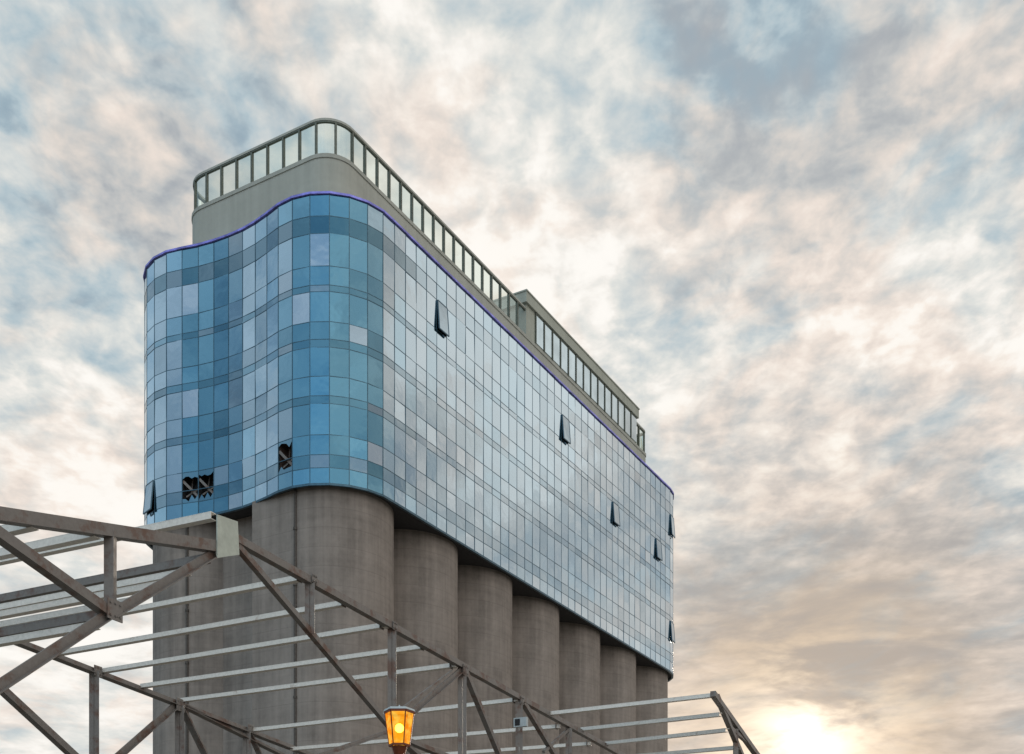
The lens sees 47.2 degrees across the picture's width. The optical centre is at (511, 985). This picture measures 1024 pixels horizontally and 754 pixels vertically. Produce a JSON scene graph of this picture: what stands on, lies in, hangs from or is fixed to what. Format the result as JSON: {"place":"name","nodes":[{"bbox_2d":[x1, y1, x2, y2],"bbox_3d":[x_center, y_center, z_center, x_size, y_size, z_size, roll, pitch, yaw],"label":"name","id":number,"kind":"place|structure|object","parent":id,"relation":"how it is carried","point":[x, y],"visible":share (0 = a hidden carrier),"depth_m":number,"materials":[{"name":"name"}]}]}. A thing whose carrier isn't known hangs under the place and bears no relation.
{"place":"outdoors","nodes":[
{"label":"outdoors","id":0,"kind":"place"},
{"bbox_2d":[143,118,674,753],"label":"silo building","id":1,"kind":"structure","parent":0,"point":[363,388],"depth_m":77.95,"materials":[{"name":"grey concrete"}]},
{"bbox_2d":[143,453,153,523],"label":"window","id":2,"kind":"structure","parent":1,"relation":"in","point":[148,506],"depth_m":78.90,"materials":[{"name":"blue glass"}]},
{"bbox_2d":[155,290,165,347],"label":"window","id":3,"kind":"structure","parent":1,"relation":"in","point":[160,299],"depth_m":78.09,"materials":[{"name":"blue glass"}]},
{"bbox_2d":[155,395,165,450],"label":"window","id":4,"kind":"structure","parent":1,"relation":"in","point":[160,403],"depth_m":78.09,"materials":[{"name":"blue glass"}]},
{"bbox_2d":[155,448,165,522],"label":"window","id":5,"kind":"structure","parent":1,"relation":"in","point":[160,455],"depth_m":78.09,"materials":[{"name":"blue glass"}]},
{"bbox_2d":[167,286,181,341],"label":"window","id":6,"kind":"structure","parent":1,"relation":"in","point":[174,295],"depth_m":77.56,"materials":[{"name":"blue glass"}]},
{"bbox_2d":[167,340,181,393],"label":"window","id":7,"kind":"structure","parent":1,"relation":"in","point":[174,349],"depth_m":77.56,"materials":[{"name":"blue glass"}]},
{"bbox_2d":[167,392,181,445],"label":"window","id":8,"kind":"structure","parent":1,"relation":"in","point":[174,401],"depth_m":77.56,"materials":[{"name":"blue glass"}]},
{"bbox_2d":[167,445,181,519],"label":"window","id":9,"kind":"structure","parent":1,"relation":"in","point":[174,453],"depth_m":77.56,"materials":[{"name":"blue glass"}]},
{"bbox_2d":[182,283,197,338],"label":"window","id":10,"kind":"structure","parent":1,"relation":"in","point":[189,293],"depth_m":77.20,"materials":[{"name":"blue glass"}]},
{"bbox_2d":[182,337,197,390],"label":"window","id":11,"kind":"structure","parent":1,"relation":"in","point":[189,347],"depth_m":77.20,"materials":[{"name":"blue glass"}]},
{"bbox_2d":[182,389,197,443],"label":"window","id":12,"kind":"structure","parent":1,"relation":"in","point":[189,399],"depth_m":77.20,"materials":[{"name":"blue glass"}]},
{"bbox_2d":[182,442,197,516],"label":"window","id":13,"kind":"structure","parent":1,"relation":"in","point":[189,451],"depth_m":77.26,"materials":[{"name":"blue glass"}]},
{"bbox_2d":[199,279,212,335],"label":"window","id":14,"kind":"structure","parent":1,"relation":"in","point":[206,287],"depth_m":76.80,"materials":[{"name":"blue glass"}]},
{"bbox_2d":[199,334,212,387],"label":"window","id":15,"kind":"structure","parent":1,"relation":"in","point":[205,342],"depth_m":76.80,"materials":[{"name":"blue glass"}]},
{"bbox_2d":[199,386,212,440],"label":"window","id":16,"kind":"structure","parent":1,"relation":"in","point":[205,394],"depth_m":76.80,"materials":[{"name":"blue glass"}]},
{"bbox_2d":[199,439,212,512],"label":"window","id":17,"kind":"structure","parent":1,"relation":"in","point":[205,447],"depth_m":76.88,"materials":[{"name":"blue glass"}]},
{"bbox_2d":[214,274,227,332],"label":"window","id":18,"kind":"structure","parent":1,"relation":"in","point":[220,283],"depth_m":76.32,"materials":[{"name":"blue glass"}]},
{"bbox_2d":[214,329,227,384],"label":"window","id":19,"kind":"structure","parent":1,"relation":"in","point":[220,338],"depth_m":76.33,"materials":[{"name":"blue glass"}]},
{"bbox_2d":[214,382,227,437],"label":"window","id":20,"kind":"structure","parent":1,"relation":"in","point":[220,390],"depth_m":76.32,"materials":[{"name":"blue glass"}]},
{"bbox_2d":[214,435,227,512],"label":"window","id":21,"kind":"structure","parent":1,"relation":"in","point":[221,443],"depth_m":76.33,"materials":[{"name":"blue glass"}]},
{"bbox_2d":[229,269,241,327],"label":"window","id":22,"kind":"structure","parent":1,"relation":"in","point":[235,278],"depth_m":75.74,"materials":[{"name":"blue glass"}]},
{"bbox_2d":[229,324,241,379],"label":"window","id":23,"kind":"structure","parent":1,"relation":"in","point":[235,333],"depth_m":75.74,"materials":[{"name":"blue glass"}]},
{"bbox_2d":[229,377,241,433],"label":"window","id":24,"kind":"structure","parent":1,"relation":"in","point":[235,386],"depth_m":75.74,"materials":[{"name":"blue glass"}]},
{"bbox_2d":[229,431,241,508],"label":"window","id":25,"kind":"structure","parent":1,"relation":"in","point":[235,440],"depth_m":75.74,"materials":[{"name":"blue glass"}]},
{"bbox_2d":[242,262,254,322],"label":"window","id":26,"kind":"structure","parent":1,"relation":"in","point":[248,271],"depth_m":75.07,"materials":[{"name":"blue glass"}]},
{"bbox_2d":[242,426,254,504],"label":"window","id":27,"kind":"structure","parent":1,"relation":"in","point":[249,433],"depth_m":75.08,"materials":[{"name":"blue glass"}]},
{"bbox_2d":[243,317,254,374],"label":"window","id":28,"kind":"structure","parent":1,"relation":"in","point":[249,326],"depth_m":75.04,"materials":[{"name":"blue glass"}]},
{"bbox_2d":[243,371,254,428],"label":"window","id":29,"kind":"structure","parent":1,"relation":"in","point":[249,379],"depth_m":75.04,"materials":[{"name":"blue glass"}]},
{"bbox_2d":[255,420,265,500],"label":"window","id":30,"kind":"structure","parent":1,"relation":"in","point":[260,428],"depth_m":74.35,"materials":[{"name":"blue glass"}]},
{"bbox_2d":[255,254,266,315],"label":"window","id":31,"kind":"structure","parent":1,"relation":"in","point":[260,295],"depth_m":74.32,"materials":[{"name":"blue glass"}]},
{"bbox_2d":[255,364,266,423],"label":"window","id":32,"kind":"structure","parent":1,"relation":"in","point":[260,374],"depth_m":74.35,"materials":[{"name":"blue glass"}]},
{"bbox_2d":[267,413,277,494],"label":"window","id":33,"kind":"structure","parent":1,"relation":"in","point":[272,422],"depth_m":73.50,"materials":[{"name":"blue glass"}]},
{"bbox_2d":[278,239,291,300],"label":"window","id":34,"kind":"structure","parent":1,"relation":"in","point":[285,248],"depth_m":72.74,"materials":[{"name":"blue glass"}]},
{"bbox_2d":[278,351,291,411],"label":"window","id":35,"kind":"structure","parent":1,"relation":"in","point":[285,361],"depth_m":72.74,"materials":[{"name":"blue glass"}]},
{"bbox_2d":[279,296,291,355],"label":"window","id":36,"kind":"structure","parent":1,"relation":"in","point":[285,306],"depth_m":72.74,"materials":[{"name":"blue glass"}]},
{"bbox_2d":[279,408,291,489],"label":"window","id":37,"kind":"structure","parent":1,"relation":"in","point":[285,417],"depth_m":72.82,"materials":[{"name":"blue glass"}]},
{"bbox_2d":[293,195,308,236],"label":"window","id":38,"kind":"structure","parent":1,"relation":"in","point":[300,204],"depth_m":72.21,"materials":[{"name":"blue glass"}]},
{"bbox_2d":[293,234,308,294],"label":"window","id":39,"kind":"structure","parent":1,"relation":"in","point":[300,244],"depth_m":72.20,"materials":[{"name":"blue glass"}]},
{"bbox_2d":[293,293,308,349],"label":"window","id":40,"kind":"structure","parent":1,"relation":"in","point":[301,301],"depth_m":72.22,"materials":[{"name":"blue glass"}]},
{"bbox_2d":[293,348,308,405],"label":"window","id":41,"kind":"structure","parent":1,"relation":"in","point":[300,357],"depth_m":72.20,"materials":[{"name":"blue glass"}]},
{"bbox_2d":[293,405,308,484],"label":"window","id":42,"kind":"structure","parent":1,"relation":"in","point":[300,413],"depth_m":72.22,"materials":[{"name":"blue glass"}]},
{"bbox_2d":[310,194,328,232],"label":"window","id":43,"kind":"structure","parent":1,"relation":"in","point":[319,204],"depth_m":71.99,"materials":[{"name":"blue glass"}]},
{"bbox_2d":[310,234,328,290],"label":"window","id":44,"kind":"structure","parent":1,"relation":"in","point":[319,243],"depth_m":71.99,"materials":[{"name":"blue glass"}]},
{"bbox_2d":[310,292,328,346],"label":"window","id":45,"kind":"structure","parent":1,"relation":"in","point":[319,301],"depth_m":71.99,"materials":[{"name":"blue glass"}]},
{"bbox_2d":[310,347,328,402],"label":"window","id":46,"kind":"structure","parent":1,"relation":"in","point":[319,357],"depth_m":71.99,"materials":[{"name":"blue glass"}]},
{"bbox_2d":[310,404,328,482],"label":"window","id":47,"kind":"structure","parent":1,"relation":"in","point":[319,413],"depth_m":71.99,"materials":[{"name":"blue glass"}]},
{"bbox_2d":[330,194,348,235],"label":"window","id":48,"kind":"structure","parent":1,"relation":"in","point":[339,205],"depth_m":72.12,"materials":[{"name":"blue glass"}]},
{"bbox_2d":[330,233,348,292],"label":"window","id":49,"kind":"structure","parent":1,"relation":"in","point":[339,244],"depth_m":72.12,"materials":[{"name":"blue glass"}]},
{"bbox_2d":[330,292,348,348],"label":"window","id":50,"kind":"structure","parent":1,"relation":"in","point":[339,302],"depth_m":72.12,"materials":[{"name":"blue glass"}]},
{"bbox_2d":[330,347,348,404],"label":"window","id":51,"kind":"structure","parent":1,"relation":"in","point":[339,358],"depth_m":72.12,"materials":[{"name":"blue glass"}]},
{"bbox_2d":[330,404,348,484],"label":"window","id":52,"kind":"structure","parent":1,"relation":"in","point":[339,414],"depth_m":72.12,"materials":[{"name":"blue glass"}]},
{"bbox_2d":[350,198,366,240],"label":"window","id":53,"kind":"structure","parent":1,"relation":"in","point":[358,209],"depth_m":72.54,"materials":[{"name":"blue glass"}]},
{"bbox_2d":[350,237,366,298],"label":"window","id":54,"kind":"structure","parent":1,"relation":"in","point":[358,248],"depth_m":72.54,"materials":[{"name":"blue glass"}]},
{"bbox_2d":[350,295,366,353],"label":"window","id":55,"kind":"structure","parent":1,"relation":"in","point":[358,306],"depth_m":72.54,"materials":[{"name":"blue glass"}]},
{"bbox_2d":[350,350,366,409],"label":"window","id":56,"kind":"structure","parent":1,"relation":"in","point":[358,361],"depth_m":72.54,"materials":[{"name":"blue glass"}]},
{"bbox_2d":[350,406,366,487],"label":"window","id":57,"kind":"structure","parent":1,"relation":"in","point":[358,417],"depth_m":72.54,"materials":[{"name":"blue glass"}]},
{"bbox_2d":[368,204,382,249],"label":"window","id":58,"kind":"structure","parent":1,"relation":"in","point":[375,216],"depth_m":73.27,"materials":[{"name":"glass"}]},
{"bbox_2d":[368,242,382,306],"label":"window","id":59,"kind":"structure","parent":1,"relation":"in","point":[375,255],"depth_m":73.27,"materials":[{"name":"blue glass"}]},
{"bbox_2d":[368,300,382,360],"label":"window","id":60,"kind":"structure","parent":1,"relation":"in","point":[375,312],"depth_m":73.27,"materials":[{"name":"blue glass"}]},
{"bbox_2d":[368,355,382,415],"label":"window","id":61,"kind":"structure","parent":1,"relation":"in","point":[375,367],"depth_m":73.27,"materials":[{"name":"blue glass"}]},
{"bbox_2d":[368,411,382,493],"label":"window","id":62,"kind":"structure","parent":1,"relation":"in","point":[375,422],"depth_m":73.27,"materials":[{"name":"blue glass"}]},
{"bbox_2d":[383,213,393,258],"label":"window","id":63,"kind":"structure","parent":1,"relation":"in","point":[388,225],"depth_m":74.17,"materials":[{"name":"glass"}]},
{"bbox_2d":[383,251,393,315],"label":"window","id":64,"kind":"structure","parent":1,"relation":"in","point":[388,263],"depth_m":74.17,"materials":[{"name":"glass"}]},
{"bbox_2d":[383,308,393,368],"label":"window","id":65,"kind":"structure","parent":1,"relation":"in","point":[388,320],"depth_m":74.17,"materials":[{"name":"grey glass"}]},
{"bbox_2d":[383,362,393,423],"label":"window","id":66,"kind":"structure","parent":1,"relation":"in","point":[388,373],"depth_m":74.17,"materials":[{"name":"grey glass"}]},
{"bbox_2d":[383,418,393,499],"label":"window","id":67,"kind":"structure","parent":1,"relation":"in","point":[388,428],"depth_m":74.17,"materials":[{"name":"grey glass"}]},
{"bbox_2d":[395,262,404,324],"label":"window","id":68,"kind":"structure","parent":1,"relation":"in","point":[399,272],"depth_m":75.19,"materials":[{"name":"glass"}]},
{"bbox_2d":[395,318,404,377],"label":"window","id":69,"kind":"structure","parent":1,"relation":"in","point":[399,327],"depth_m":75.21,"materials":[{"name":"glass"}]},
{"bbox_2d":[395,372,404,431],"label":"window","id":70,"kind":"structure","parent":1,"relation":"in","point":[399,380],"depth_m":75.19,"materials":[{"name":"grey glass"}]},
{"bbox_2d":[395,426,404,506],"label":"window","id":71,"kind":"structure","parent":1,"relation":"in","point":[399,434],"depth_m":75.19,"materials":[{"name":"glass"}]},
{"bbox_2d":[406,273,415,333],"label":"window","id":72,"kind":"structure","parent":1,"relation":"in","point":[410,282],"depth_m":76.34,"materials":[{"name":"glass"}]},
{"bbox_2d":[406,328,415,385],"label":"window","id":73,"kind":"structure","parent":1,"relation":"in","point":[410,336],"depth_m":76.32,"materials":[{"name":"grey glass"}]},
{"bbox_2d":[406,380,415,438],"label":"window","id":74,"kind":"structure","parent":1,"relation":"in","point":[410,389],"depth_m":76.26,"materials":[{"name":"grey glass"}]},
{"bbox_2d":[406,434,415,513],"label":"window","id":75,"kind":"structure","parent":1,"relation":"in","point":[410,442],"depth_m":76.26,"materials":[{"name":"grey glass"}]},
{"bbox_2d":[416,440,425,519],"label":"window","id":76,"kind":"structure","parent":1,"relation":"in","point":[421,449],"depth_m":77.37,"materials":[{"name":"grey glass"}]},
{"bbox_2d":[417,282,425,342],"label":"window","id":77,"kind":"structure","parent":1,"relation":"in","point":[421,292],"depth_m":77.37,"materials":[{"name":"glass"}]},
{"bbox_2d":[417,337,425,393],"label":"window","id":78,"kind":"structure","parent":1,"relation":"in","point":[421,346],"depth_m":77.37,"materials":[{"name":"grey glass"}]},
{"bbox_2d":[417,389,425,445],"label":"window","id":79,"kind":"structure","parent":1,"relation":"in","point":[421,397],"depth_m":77.37,"materials":[{"name":"grey glass"}]},
{"bbox_2d":[427,292,436,351],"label":"window","id":80,"kind":"structure","parent":1,"relation":"in","point":[431,301],"depth_m":78.40,"materials":[{"name":"grey glass"}]},
{"bbox_2d":[427,345,436,401],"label":"window","id":81,"kind":"structure","parent":1,"relation":"in","point":[431,354],"depth_m":78.40,"materials":[{"name":"grey glass"}]},
{"bbox_2d":[427,396,436,453],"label":"window","id":82,"kind":"structure","parent":1,"relation":"in","point":[431,405],"depth_m":78.40,"materials":[{"name":"grey glass"}]},
{"bbox_2d":[427,449,436,525],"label":"window","id":83,"kind":"structure","parent":1,"relation":"in","point":[431,457],"depth_m":78.40,"materials":[{"name":"grey glass"}]},
{"bbox_2d":[437,354,445,409],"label":"window","id":84,"kind":"structure","parent":1,"relation":"in","point":[441,363],"depth_m":79.46,"materials":[{"name":"grey glass"}]},
{"bbox_2d":[437,404,445,460],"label":"window","id":85,"kind":"structure","parent":1,"relation":"in","point":[441,413],"depth_m":79.46,"materials":[{"name":"grey glass"}]},
{"bbox_2d":[437,456,445,531],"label":"window","id":86,"kind":"structure","parent":1,"relation":"in","point":[441,464],"depth_m":79.46,"materials":[{"name":"grey glass"}]},
{"bbox_2d":[437,300,449,359],"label":"window","id":87,"kind":"structure","parent":1,"relation":"in","point":[442,311],"depth_m":79.46,"materials":[{"name":"blue glass"}]},
{"bbox_2d":[447,311,455,367],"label":"window","id":88,"kind":"structure","parent":1,"relation":"in","point":[451,348],"depth_m":80.63,"materials":[{"name":"grey glass"}]},
{"bbox_2d":[447,463,455,537],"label":"window","id":89,"kind":"structure","parent":1,"relation":"in","point":[451,471],"depth_m":80.53,"materials":[{"name":"grey glass"}]},
{"bbox_2d":[457,470,465,543],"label":"window","id":90,"kind":"structure","parent":1,"relation":"in","point":[460,477],"depth_m":81.60,"materials":[{"name":"grey glass"}]},
{"bbox_2d":[466,476,473,548],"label":"window","id":91,"kind":"structure","parent":1,"relation":"in","point":[469,483],"depth_m":82.58,"materials":[{"name":"grey glass"}]},
{"bbox_2d":[475,483,482,554],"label":"window","id":92,"kind":"structure","parent":1,"relation":"in","point":[478,489],"depth_m":83.62,"materials":[{"name":"grey glass"}]},
{"bbox_2d":[484,489,491,560],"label":"window","id":93,"kind":"structure","parent":1,"relation":"in","point":[487,496],"depth_m":84.81,"materials":[{"name":"grey glass"}]},
{"bbox_2d":[493,495,499,564],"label":"window","id":94,"kind":"structure","parent":1,"relation":"in","point":[496,502],"depth_m":85.81,"materials":[{"name":"grey glass"}]},
{"bbox_2d":[501,501,508,570],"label":"window","id":95,"kind":"structure","parent":1,"relation":"in","point":[504,508],"depth_m":86.82,"materials":[{"name":"grey glass"}]},
{"bbox_2d":[509,507,516,575],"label":"window","id":96,"kind":"structure","parent":1,"relation":"in","point":[512,513],"depth_m":87.93,"materials":[{"name":"grey glass"}]},
{"bbox_2d":[562,414,570,462],"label":"window","id":97,"kind":"structure","parent":1,"relation":"in","point":[565,421],"depth_m":95.24,"materials":[{"name":"blue glass"}]},
{"bbox_2d":[613,501,619,543],"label":"window","id":98,"kind":"structure","parent":1,"relation":"in","point":[616,515],"depth_m":103.73,"materials":[{"name":"blue glass"}]},
{"bbox_2d":[656,538,662,576],"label":"window","id":99,"kind":"structure","parent":1,"relation":"in","point":[658,543],"depth_m":112.16,"materials":[{"name":"blue glass"}]},
{"bbox_2d":[670,514,674,553],"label":"window","id":100,"kind":"structure","parent":1,"relation":"in","point":[672,528],"depth_m":115.35,"materials":[{"name":"blue glass"}]},
{"bbox_2d":[670,621,674,672],"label":"window","id":101,"kind":"structure","parent":1,"relation":"in","point":[672,633],"depth_m":115.35,"materials":[{"name":"blue glass"}]},
{"bbox_2d":[0,0,1023,753],"label":"sky","id":102,"kind":"structure","parent":0,"point":[790,233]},
{"label":"ground","id":103,"kind":"structure","parent":0,"visible":0},
{"bbox_2d":[0,506,759,753],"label":"steel roof frame","id":104,"kind":"object","parent":103,"relation":"on","point":[97,596],"visible":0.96,"depth_m":26.56,"materials":[{"name":"grey paint"}]},
{"bbox_2d":[514,717,527,727],"bbox_3d":[0.307,-7.467,33.317,0.400,0.260,0.430,0,0,25],"label":"floodlight","id":105,"kind":"object","parent":104,"relation":"attached to","point":[519,722],"visible":1,"depth_m":33.13,"materials":[{"name":"white metal"}]},
{"bbox_2d":[383,705,414,753],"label":"street lamp","id":106,"kind":"object","parent":103,"relation":"on","point":[399,719],"visible":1,"depth_m":12.90,"materials":[{"name":"glass"}]}
]}

